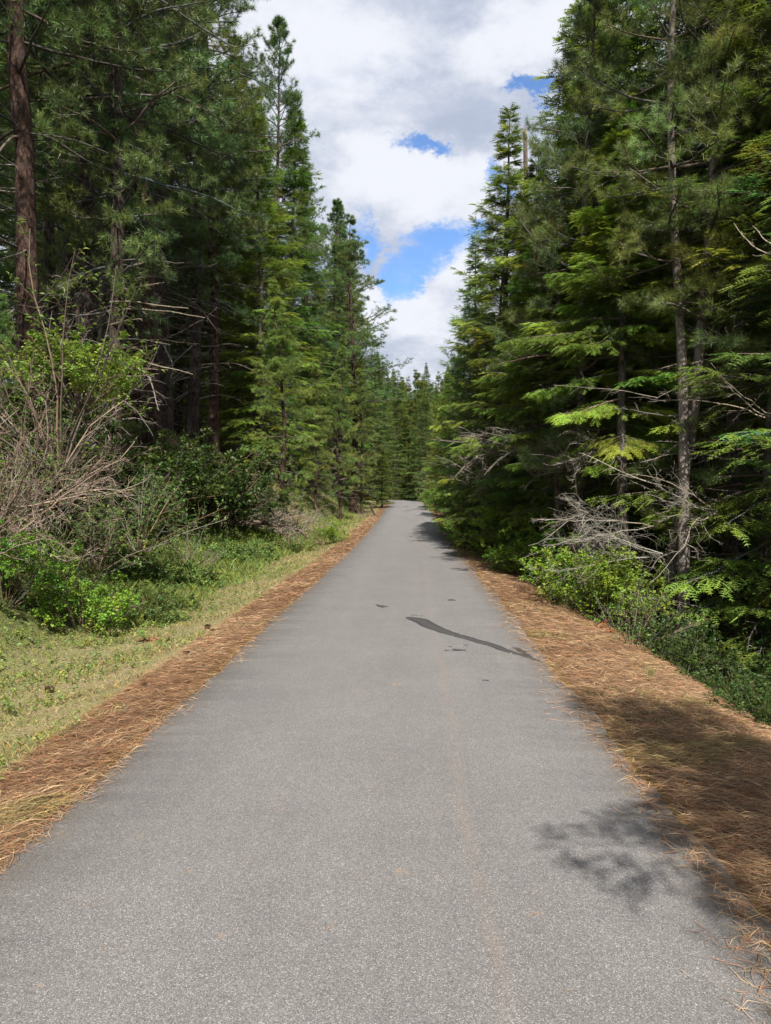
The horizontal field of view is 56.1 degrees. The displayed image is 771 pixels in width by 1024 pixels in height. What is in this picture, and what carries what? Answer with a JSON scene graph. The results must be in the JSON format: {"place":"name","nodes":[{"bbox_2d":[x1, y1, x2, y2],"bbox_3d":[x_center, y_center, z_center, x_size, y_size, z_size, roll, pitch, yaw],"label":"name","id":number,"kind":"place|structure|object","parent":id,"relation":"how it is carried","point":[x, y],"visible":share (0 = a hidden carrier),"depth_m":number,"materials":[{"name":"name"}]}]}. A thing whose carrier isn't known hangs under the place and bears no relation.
{"place":"outdoors","nodes":[
{"label":"outdoors","id":0,"kind":"place"},
{"bbox_2d":[0,0,732,397],"label":"sky","id":1,"kind":"structure","parent":0,"point":[406,98],"materials":[{"name":"white"}]},
{"bbox_2d":[0,500,770,1023],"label":"path","id":2,"kind":"structure","parent":0,"point":[312,850],"depth_m":3.14,"materials":[{"name":"grey asphalt"}]},
{"bbox_2d":[0,385,770,922],"bbox_3d":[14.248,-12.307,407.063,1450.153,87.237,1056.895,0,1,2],"label":"ground","id":3,"kind":"structure","parent":0,"point":[66,689],"depth_m":6.63,"materials":[{"name":"plant"}]},
{"bbox_2d":[0,293,27,481],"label":"bush","id":4,"kind":"object","parent":3,"relation":"on","point":[3,314],"visible":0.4,"depth_m":10.91,"materials":[{"name":"green plant"}]},
{"bbox_2d":[0,9,61,389],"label":"dark fir","id":5,"kind":"object","parent":3,"relation":"on","point":[5,278],"visible":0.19,"depth_m":31.34,"materials":[{"name":"green plant"}]},
{"bbox_2d":[0,517,83,607],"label":"leafy shrub","id":6,"kind":"object","parent":3,"relation":"on","point":[5,564],"visible":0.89,"depth_m":8.11,"materials":[{"name":"green plant"}]},
{"bbox_2d":[0,436,105,531],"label":"leafy shrub","id":7,"kind":"object","parent":3,"relation":"on","point":[46,471],"visible":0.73,"depth_m":8.80,"materials":[{"name":"brown plant"}]},
{"bbox_2d":[0,29,109,377],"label":"dark fir","id":8,"kind":"object","parent":3,"relation":"on","point":[2,208],"visible":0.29,"depth_m":17.83,"materials":[{"name":"green plant"}]},
{"bbox_2d":[0,345,121,534],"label":"bush","id":9,"kind":"object","parent":3,"relation":"on","point":[25,411],"visible":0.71,"depth_m":9.49,"materials":[{"name":"green plant"}]},
{"bbox_2d":[0,406,131,565],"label":"dead bush","id":10,"kind":"object","parent":3,"relation":"on","point":[26,528],"visible":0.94,"depth_m":7.91,"materials":[{"name":"plant"}]},
{"bbox_2d":[0,6,136,407],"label":"ponderosa pine","id":11,"kind":"object","parent":3,"relation":"on","point":[68,258],"visible":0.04,"depth_m":27.22,"materials":[{"name":"green plant"}]},
{"bbox_2d":[5,508,136,599],"bbox_3d":[-4.041,0.533,9.116,1.730,1.205,1.710,0,1,-19],"label":"leafy shrub","id":12,"kind":"object","parent":3,"relation":"on","point":[72,546],"visible":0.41,"depth_m":9.10,"materials":[{"name":"green plant"}]},
{"bbox_2d":[0,0,151,407],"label":"ponderosa pine","id":13,"kind":"object","parent":3,"relation":"on","point":[50,225],"visible":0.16,"depth_m":19.97,"materials":[{"name":"green plant"}]},
{"bbox_2d":[0,361,152,565],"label":"dead bush","id":14,"kind":"object","parent":3,"relation":"on","point":[55,499],"visible":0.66,"depth_m":9.14,"materials":[{"name":"brown wood"}]},
{"bbox_2d":[0,315,152,413],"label":"leafy shrub","id":15,"kind":"object","parent":3,"relation":"on","point":[111,370],"visible":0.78,"depth_m":10.15,"materials":[{"name":"green plant"}]},
{"bbox_2d":[16,563,139,633],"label":"leafy shrub","id":16,"kind":"object","parent":3,"relation":"on","point":[94,600],"visible":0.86,"depth_m":8.65,"materials":[{"name":"green plant"}]},
{"bbox_2d":[0,364,161,507],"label":"leafy shrub","id":17,"kind":"object","parent":3,"relation":"on","point":[103,437],"visible":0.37,"depth_m":12.01,"materials":[{"name":"green plant"}]},
{"bbox_2d":[0,400,161,524],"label":"dead bush","id":18,"kind":"object","parent":3,"relation":"on","point":[108,473],"visible":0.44,"depth_m":11.06,"materials":[{"name":"brown wood"}]},
{"bbox_2d":[0,215,166,468],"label":"leafy shrub","id":19,"kind":"object","parent":3,"relation":"on","point":[18,433],"visible":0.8,"depth_m":9.81,"materials":[{"name":"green plant"}]},
{"bbox_2d":[0,0,175,460],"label":"ponderosa pine","id":20,"kind":"object","parent":3,"relation":"on","point":[14,30],"visible":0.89,"depth_m":13.64,"materials":[{"name":"green plant"}]},
{"bbox_2d":[21,486,174,570],"bbox_3d":[-3.521,0.211,8.855,1.537,1.072,1.520,1,2,35],"label":"leafy shrub","id":21,"kind":"object","parent":3,"relation":"on","point":[107,544],"visible":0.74,"depth_m":8.90,"materials":[{"name":"green plant"}]},
{"bbox_2d":[24,448,196,564],"bbox_3d":[-5.250,-0.133,12.483,4.044,2.162,3.902,-1,2,-40],"label":"leafy shrub","id":22,"kind":"object","parent":3,"relation":"on","point":[140,471],"visible":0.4,"depth_m":12.35,"materials":[{"name":"green plant"}]},
{"bbox_2d":[59,1,167,412],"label":"forest fir","id":23,"kind":"object","parent":3,"relation":"on","point":[101,334],"visible":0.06,"depth_m":25.51,"materials":[{"name":"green plant"}]},
{"bbox_2d":[0,0,240,457],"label":"ponderosa pine","id":24,"kind":"object","parent":3,"relation":"on","point":[83,301],"visible":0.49,"depth_m":16.35,"materials":[{"name":"green plant"}]},
{"bbox_2d":[0,0,241,528],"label":"ponderosa pine","id":25,"kind":"object","parent":3,"relation":"on","point":[116,217],"visible":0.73,"depth_m":15.57,"materials":[{"name":"green plant"}]},
{"bbox_2d":[0,8,266,424],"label":"ponderosa pine","id":26,"kind":"object","parent":3,"relation":"on","point":[134,395],"visible":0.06,"depth_m":29.54,"materials":[{"name":"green plant"}]},
{"bbox_2d":[6,0,269,466],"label":"ponderosa pine","id":27,"kind":"object","parent":3,"relation":"on","point":[154,413],"visible":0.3,"depth_m":20.52,"materials":[{"name":"green plant"}]},
{"bbox_2d":[62,44,225,439],"bbox_3d":[-10.691,-11.666,33.048,6.765,20.258,6.261,1,2,38],"label":"ponderosa pine","id":28,"kind":"object","parent":3,"relation":"on","point":[178,365],"visible":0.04,"depth_m":33.15,"materials":[{"name":"green plant"}]},
{"bbox_2d":[54,0,242,435],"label":"ponderosa pine","id":29,"kind":"object","parent":3,"relation":"on","point":[162,291],"visible":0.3,"depth_m":24.84,"materials":[{"name":"green plant"}]},
{"bbox_2d":[112,553,184,591],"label":"leafy shrub","id":30,"kind":"object","parent":3,"relation":"on","point":[156,571],"visible":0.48,"depth_m":12.36,"materials":[{"name":"green plant"}]},
{"bbox_2d":[72,430,226,522],"bbox_3d":[-6.030,-0.791,17.421,3.902,2.162,4.044,1,2,35],"label":"leafy shrub","id":31,"kind":"object","parent":3,"relation":"on","point":[187,464],"visible":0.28,"depth_m":17.24,"materials":[{"name":"green plant"}]},
{"bbox_2d":[117,595,191,627],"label":"leafy shrub","id":32,"kind":"object","parent":3,"relation":"on","point":[166,614],"visible":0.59,"depth_m":9.68,"materials":[{"name":"green plant"}]},
{"bbox_2d":[90,463,227,551],"bbox_3d":[-2.988,-0.064,9.614,1.730,1.205,1.710,0,1,-11],"label":"leafy shrub","id":33,"kind":"object","parent":3,"relation":"on","point":[142,542],"visible":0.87,"depth_m":9.58,"materials":[{"name":"green plant"}]},
{"bbox_2d":[0,478,349,710],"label":"leafy weeds","id":34,"kind":"object","parent":3,"relation":"on","point":[50,658],"visible":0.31,"depth_m":12.03,"materials":[{"name":"green plant"}]},
{"bbox_2d":[2,382,349,615],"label":"bank undergrowth","id":35,"kind":"object","parent":3,"relation":"on","point":[204,533],"visible":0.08,"depth_m":18.67,"materials":[{"name":"green plant"}]},
{"bbox_2d":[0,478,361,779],"bbox_3d":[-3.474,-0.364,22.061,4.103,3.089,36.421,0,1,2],"label":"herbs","id":36,"kind":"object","parent":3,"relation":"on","point":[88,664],"visible":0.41,"depth_m":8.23,"materials":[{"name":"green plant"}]},
{"bbox_2d":[122,424,247,516],"bbox_3d":[-5.585,-1.079,19.856,4.549,2.432,4.390,1,2,32],"label":"leafy shrub","id":37,"kind":"object","parent":3,"relation":"on","point":[216,479],"visible":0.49,"depth_m":18.96,"materials":[{"name":"green plant"}]},
{"bbox_2d":[150,522,227,567],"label":"leafy shrub","id":38,"kind":"object","parent":3,"relation":"on","point":[187,545],"visible":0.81,"depth_m":14.88,"materials":[{"name":"green plant"}]},
{"bbox_2d":[167,559,223,587],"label":"leafy shrub","id":39,"kind":"object","parent":3,"relation":"on","point":[196,579],"visible":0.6,"depth_m":13.21,"materials":[{"name":"green plant"}]},
{"bbox_2d":[137,84,254,436],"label":"ponderosa pine","id":40,"kind":"object","parent":3,"relation":"on","point":[179,418],"visible":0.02,"depth_m":41.33,"materials":[{"name":"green plant"}]},
{"bbox_2d":[106,0,289,444],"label":"ponderosa pine","id":41,"kind":"object","parent":3,"relation":"on","point":[194,383],"visible":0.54,"depth_m":26.89,"materials":[{"name":"green plant"}]},
{"bbox_2d":[166,128,245,455],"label":"ponderosa pine","id":42,"kind":"object","parent":3,"relation":"on","point":[203,386],"visible":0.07,"depth_m":35.53,"materials":[{"name":"green plant"}]},
{"bbox_2d":[144,0,281,452],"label":"ponderosa pine","id":43,"kind":"object","parent":3,"relation":"on","point":[213,419],"visible":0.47,"depth_m":28.08,"materials":[{"name":"green plant"}]},
{"bbox_2d":[167,447,286,529],"bbox_3d":[-5.421,-0.597,21.780,4.877,2.702,5.055,0,1,-8],"label":"leafy shrub","id":44,"kind":"object","parent":3,"relation":"on","point":[237,503],"visible":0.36,"depth_m":21.30,"materials":[{"name":"green plant"}]},
{"bbox_2d":[171,80,310,451],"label":"ponderosa pine","id":45,"kind":"object","parent":3,"relation":"on","point":[299,280],"visible":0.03,"depth_m":37.82,"materials":[{"name":"green plant"}]},
{"bbox_2d":[168,34,318,458],"bbox_3d":[-6.837,-11.539,32.827,6.703,20.540,6.993,1,2,33],"label":"douglas fir","id":46,"kind":"object","parent":3,"relation":"on","point":[235,347],"visible":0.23,"depth_m":32.88,"materials":[{"name":"green plant"}]},
{"bbox_2d":[213,481,307,531],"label":"leafy shrub","id":47,"kind":"object","parent":3,"relation":"on","point":[286,503],"visible":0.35,"depth_m":23.80,"materials":[{"name":"green plant"}]},
{"bbox_2d":[203,69,331,463],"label":"ponderosa pine","id":48,"kind":"object","parent":3,"relation":"on","point":[318,292],"visible":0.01,"depth_m":43.39,"materials":[{"name":"green plant"}]},
{"bbox_2d":[200,86,342,475],"bbox_3d":[-5.092,-9.512,30.968,6.638,16.956,6.363,1,2,26],"label":"douglas fir","id":49,"kind":"object","parent":3,"relation":"on","point":[259,315],"visible":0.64,"depth_m":30.64,"materials":[{"name":"green plant"}]},
{"bbox_2d":[223,14,331,477],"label":"ponderosa pine","id":50,"kind":"object","parent":3,"relation":"on","point":[282,31],"visible":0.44,"depth_m":39.84,"materials":[{"name":"green plant"}]},
{"bbox_2d":[240,279,326,534],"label":"young pine","id":51,"kind":"object","parent":3,"relation":"on","point":[273,366],"visible":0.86,"depth_m":24.84,"materials":[{"name":"green plant"}]},
{"bbox_2d":[230,491,339,545],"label":"dead bush","id":52,"kind":"object","parent":3,"relation":"on","point":[265,522],"visible":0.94,"depth_m":22.10,"materials":[{"name":"plant"}]},
{"bbox_2d":[219,90,353,488],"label":"douglas fir","id":53,"kind":"object","parent":3,"relation":"on","point":[303,181],"visible":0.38,"depth_m":40.71,"materials":[{"name":"green plant"}]},
{"bbox_2d":[266,171,346,487],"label":"ponderosa pine","id":54,"kind":"object","parent":3,"relation":"on","point":[327,248],"visible":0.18,"depth_m":47.45,"materials":[{"name":"green plant"}]},
{"bbox_2d":[297,356,335,512],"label":"young pine","id":55,"kind":"object","parent":3,"relation":"on","point":[314,398],"visible":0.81,"depth_m":35.00,"materials":[{"name":"green plant"}]},
{"bbox_2d":[305,516,350,544],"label":"leafy shrub","id":56,"kind":"object","parent":3,"relation":"on","point":[330,529],"visible":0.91,"depth_m":23.49,"materials":[{"name":"green plant"}]},
{"bbox_2d":[295,198,369,497],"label":"ponderosa pine","id":57,"kind":"object","parent":3,"relation":"on","point":[337,203],"visible":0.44,"depth_m":49.39,"materials":[{"name":"green plant"}]},
{"bbox_2d":[313,334,362,519],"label":"young pine","id":58,"kind":"object","parent":3,"relation":"on","point":[340,400],"visible":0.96,"depth_m":37.96,"materials":[{"name":"green plant"}]},
{"bbox_2d":[302,208,393,495],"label":"douglas fir","id":59,"kind":"object","parent":3,"relation":"on","point":[340,435],"visible":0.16,"depth_m":57.61,"materials":[{"name":"green plant"}]},
{"bbox_2d":[341,357,380,513],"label":"young pine","id":60,"kind":"object","parent":3,"relation":"on","point":[356,413],"visible":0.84,"depth_m":45.75,"materials":[{"name":"green plant"}]},
{"bbox_2d":[309,215,414,512],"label":"ponderosa pine","id":61,"kind":"object","parent":3,"relation":"on","point":[355,244],"visible":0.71,"depth_m":46.79,"materials":[{"name":"green plant"}]},
{"bbox_2d":[350,346,404,505],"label":"dark fir","id":62,"kind":"object","parent":3,"relation":"on","point":[376,447],"visible":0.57,"depth_m":59.78,"materials":[{"name":"green plant"}]},
{"bbox_2d":[0,395,764,791],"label":"grass","id":63,"kind":"structure","parent":3,"relation":"on","point":[192,587],"depth_m":10.98,"materials":[{"name":"green plant"}]},
{"bbox_2d":[368,449,400,507],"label":"dark fir","id":64,"kind":"object","parent":3,"relation":"on","point":[383,498],"visible":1,"depth_m":53.85,"materials":[{"name":"green plant"}]},
{"bbox_2d":[0,515,770,1023],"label":"pine needle litter","id":65,"kind":"object","parent":3,"relation":"on","point":[16,811],"visible":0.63,"depth_m":4.99,"materials":[{"name":"brown plant"}]},
{"bbox_2d":[378,370,413,499],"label":"dark fir","id":66,"kind":"object","parent":3,"relation":"on","point":[397,439],"visible":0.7,"depth_m":89.65,"materials":[{"name":"green plant"}]},
{"bbox_2d":[395,370,437,501],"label":"young pine","id":67,"kind":"object","parent":3,"relation":"on","point":[415,395],"visible":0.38,"depth_m":89.69,"materials":[{"name":"green plant"}]},
{"bbox_2d":[398,398,435,501],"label":"dark fir","id":68,"kind":"object","parent":3,"relation":"on","point":[413,460],"visible":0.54,"depth_m":83.85,"materials":[{"name":"green plant"}]},
{"bbox_2d":[412,382,438,498],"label":"dark fir","id":69,"kind":"object","parent":3,"relation":"on","point":[426,407],"visible":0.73,"depth_m":67.61,"materials":[{"name":"green plant"}]},
{"bbox_2d":[416,368,464,516],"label":"douglas fir","id":70,"kind":"object","parent":3,"relation":"on","point":[449,390],"visible":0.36,"depth_m":39.79,"materials":[{"name":"green plant"}]},
{"bbox_2d":[428,318,487,526],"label":"douglas fir","id":71,"kind":"object","parent":3,"relation":"on","point":[447,486],"visible":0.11,"depth_m":28.62,"materials":[{"name":"green plant"}]},
{"bbox_2d":[421,235,521,531],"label":"douglas fir","id":72,"kind":"object","parent":3,"relation":"on","point":[476,264],"visible":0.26,"depth_m":25.71,"materials":[{"name":"green plant"}]},
{"bbox_2d":[424,328,524,550],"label":"white pine","id":73,"kind":"object","parent":3,"relation":"on","point":[467,397],"visible":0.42,"depth_m":21.54,"materials":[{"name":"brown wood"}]},
{"bbox_2d":[444,496,541,563],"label":"leafy shrub","id":74,"kind":"object","parent":3,"relation":"on","point":[493,540],"visible":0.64,"depth_m":18.16,"materials":[{"name":"green plant"}]},
{"bbox_2d":[428,102,568,556],"bbox_3d":[3.624,-4.805,20.754,4.785,13.664,5.023,0,1,-10],"label":"douglas fir","id":75,"kind":"object","parent":3,"relation":"on","point":[511,184],"visible":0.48,"depth_m":20.59,"materials":[{"name":"green plant"}]},
{"bbox_2d":[437,209,559,547],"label":"white pine","id":76,"kind":"object","parent":3,"relation":"on","point":[457,359],"visible":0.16,"depth_m":23.27,"materials":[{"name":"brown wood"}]},
{"bbox_2d":[450,134,604,557],"bbox_3d":[3.884,-3.745,18.795,4.155,11.865,4.362,1,2,43],"label":"douglas fir","id":77,"kind":"object","parent":3,"relation":"on","point":[507,476],"visible":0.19,"depth_m":18.50,"materials":[{"name":"green plant"}]},
{"bbox_2d":[479,516,590,581],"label":"leafy shrub","id":78,"kind":"object","parent":3,"relation":"on","point":[519,545],"visible":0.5,"depth_m":15.21,"materials":[{"name":"green plant"}]},
{"bbox_2d":[472,208,617,585],"bbox_3d":[3.415,-2.095,15.248,3.528,8.725,2.913,1,2,24],"label":"douglas fir","id":79,"kind":"object","parent":3,"relation":"on","point":[552,380],"visible":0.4,"depth_m":15.29,"materials":[{"name":"green plant"}]},
{"bbox_2d":[446,0,709,614],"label":"douglas fir","id":80,"kind":"object","parent":3,"relation":"on","point":[576,44],"visible":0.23,"depth_m":16.48,"materials":[{"name":"green plant"}]},
{"bbox_2d":[519,539,642,611],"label":"leafy shrub","id":81,"kind":"object","parent":3,"relation":"on","point":[562,581],"visible":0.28,"depth_m":11.88,"materials":[{"name":"green plant"}]},
{"bbox_2d":[487,0,691,603],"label":"white pine","id":82,"kind":"object","parent":3,"relation":"on","point":[580,19],"visible":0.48,"depth_m":13.98,"materials":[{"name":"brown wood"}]},
{"bbox_2d":[486,0,693,608],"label":"dark fir","id":83,"kind":"object","parent":3,"relation":"on","point":[515,454],"depth_m":19.38,"materials":[{"name":"green plant"}]},
{"bbox_2d":[522,531,675,641],"bbox_3d":[3.320,1.115,11.099,2.281,1.689,2.472,0,1,4],"label":"leafy shrub","id":84,"kind":"object","parent":3,"relation":"on","point":[607,586],"visible":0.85,"depth_m":10.89,"materials":[{"name":"green plant"}]},
{"bbox_2d":[527,493,662,588],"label":"lichen branches","id":85,"kind":"object","parent":84,"relation":"attached to","point":[611,535],"visible":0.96,"depth_m":10.25,"materials":[{"name":"grey plant"}]},
{"bbox_2d":[532,508,669,566],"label":"lichen branches","id":86,"kind":"object","parent":84,"relation":"attached to","point":[586,538],"visible":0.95,"depth_m":10.49,"materials":[{"name":"plant"}]},
{"bbox_2d":[496,92,710,632],"bbox_3d":[4.022,-2.308,12.803,3.181,9.941,3.852,1,2,32],"label":"douglas fir","id":87,"kind":"object","parent":3,"relation":"on","point":[596,414],"visible":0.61,"depth_m":12.47,"materials":[{"name":"green plant"}]},
{"bbox_2d":[521,3,757,633],"bbox_3d":[6.099,-4.246,17.175,5.968,16.267,6.265,-1,2,-31],"label":"douglas fir","id":88,"kind":"object","parent":3,"relation":"on","point":[631,9],"visible":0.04,"depth_m":16.71,"materials":[{"name":"green plant"}]},
{"bbox_2d":[523,2,770,654],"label":"douglas fir","id":89,"kind":"object","parent":3,"relation":"on","point":[703,464],"visible":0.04,"depth_m":15.06,"materials":[{"name":"green plant"}]},
{"bbox_2d":[593,574,713,650],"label":"leafy shrub","id":90,"kind":"object","parent":3,"relation":"on","point":[662,597],"visible":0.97,"depth_m":9.33,"materials":[{"name":"green plant"}]},
{"bbox_2d":[549,0,770,679],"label":"white pine","id":91,"kind":"object","parent":3,"relation":"on","point":[730,543],"visible":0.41,"depth_m":11.79,"materials":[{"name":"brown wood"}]},
{"bbox_2d":[557,0,770,664],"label":"white pine","id":92,"kind":"object","parent":3,"relation":"on","point":[684,556],"visible":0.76,"depth_m":11.32,"materials":[{"name":"green plant"}]},
{"bbox_2d":[608,603,725,667],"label":"leafy shrub","id":93,"kind":"object","parent":3,"relation":"on","point":[711,628],"visible":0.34,"depth_m":10.03,"materials":[{"name":"green plant"}]},
{"bbox_2d":[577,0,769,629],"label":"forest fir","id":94,"kind":"object","parent":3,"relation":"on","point":[633,64],"visible":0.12,"depth_m":13.89,"materials":[{"name":"green plant"}]},
{"bbox_2d":[585,0,770,715],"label":"douglas fir","id":95,"kind":"object","parent":3,"relation":"on","point":[760,604],"visible":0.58,"depth_m":10.99,"materials":[{"name":"green plant"}]},
{"bbox_2d":[621,465,719,581],"bbox_3d":[4.127,0.121,10.084,1.530,1.707,1.089,-1,2,-25],"label":"dead limb","id":96,"kind":"object","parent":95,"relation":"attached to","point":[690,504],"visible":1,"depth_m":10.22,"materials":[{"name":"grey wood"}]},
{"bbox_2d":[590,0,770,641],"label":"white pine","id":97,"kind":"object","parent":3,"relation":"on","point":[694,409],"visible":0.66,"depth_m":11.14,"materials":[{"name":"green plant"}]},
{"bbox_2d":[632,625,734,680],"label":"leafy shrub","id":98,"kind":"object","parent":3,"relation":"on","point":[673,658],"visible":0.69,"depth_m":8.76,"materials":[{"name":"green plant"}]},
{"bbox_2d":[633,6,770,663],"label":"dark fir","id":99,"kind":"object","parent":3,"relation":"on","point":[744,418],"visible":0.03,"depth_m":15.85,"materials":[{"name":"green plant"}]},
{"bbox_2d":[647,616,770,693],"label":"leafy shrub","id":100,"kind":"object","parent":3,"relation":"on","point":[713,645],"visible":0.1,"depth_m":10.21,"materials":[{"name":"green plant"}]},
{"bbox_2d":[672,137,770,674],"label":"dark fir","id":101,"kind":"object","parent":3,"relation":"on","point":[763,464],"visible":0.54,"depth_m":10.45,"materials":[{"name":"green plant"}]},
{"bbox_2d":[674,657,770,724],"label":"leafy shrub","id":102,"kind":"object","parent":3,"relation":"on","point":[718,683],"visible":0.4,"depth_m":7.57,"materials":[{"name":"green plant"}]},
{"bbox_2d":[676,646,770,725],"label":"leafy shrub","id":103,"kind":"object","parent":3,"relation":"on","point":[765,662],"visible":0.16,"depth_m":8.92,"materials":[{"name":"green plant"}]},
{"bbox_2d":[703,677,770,732],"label":"leafy shrub","id":104,"kind":"object","parent":3,"relation":"on","point":[728,697],"visible":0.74,"depth_m":6.43,"materials":[{"name":"green plant"}]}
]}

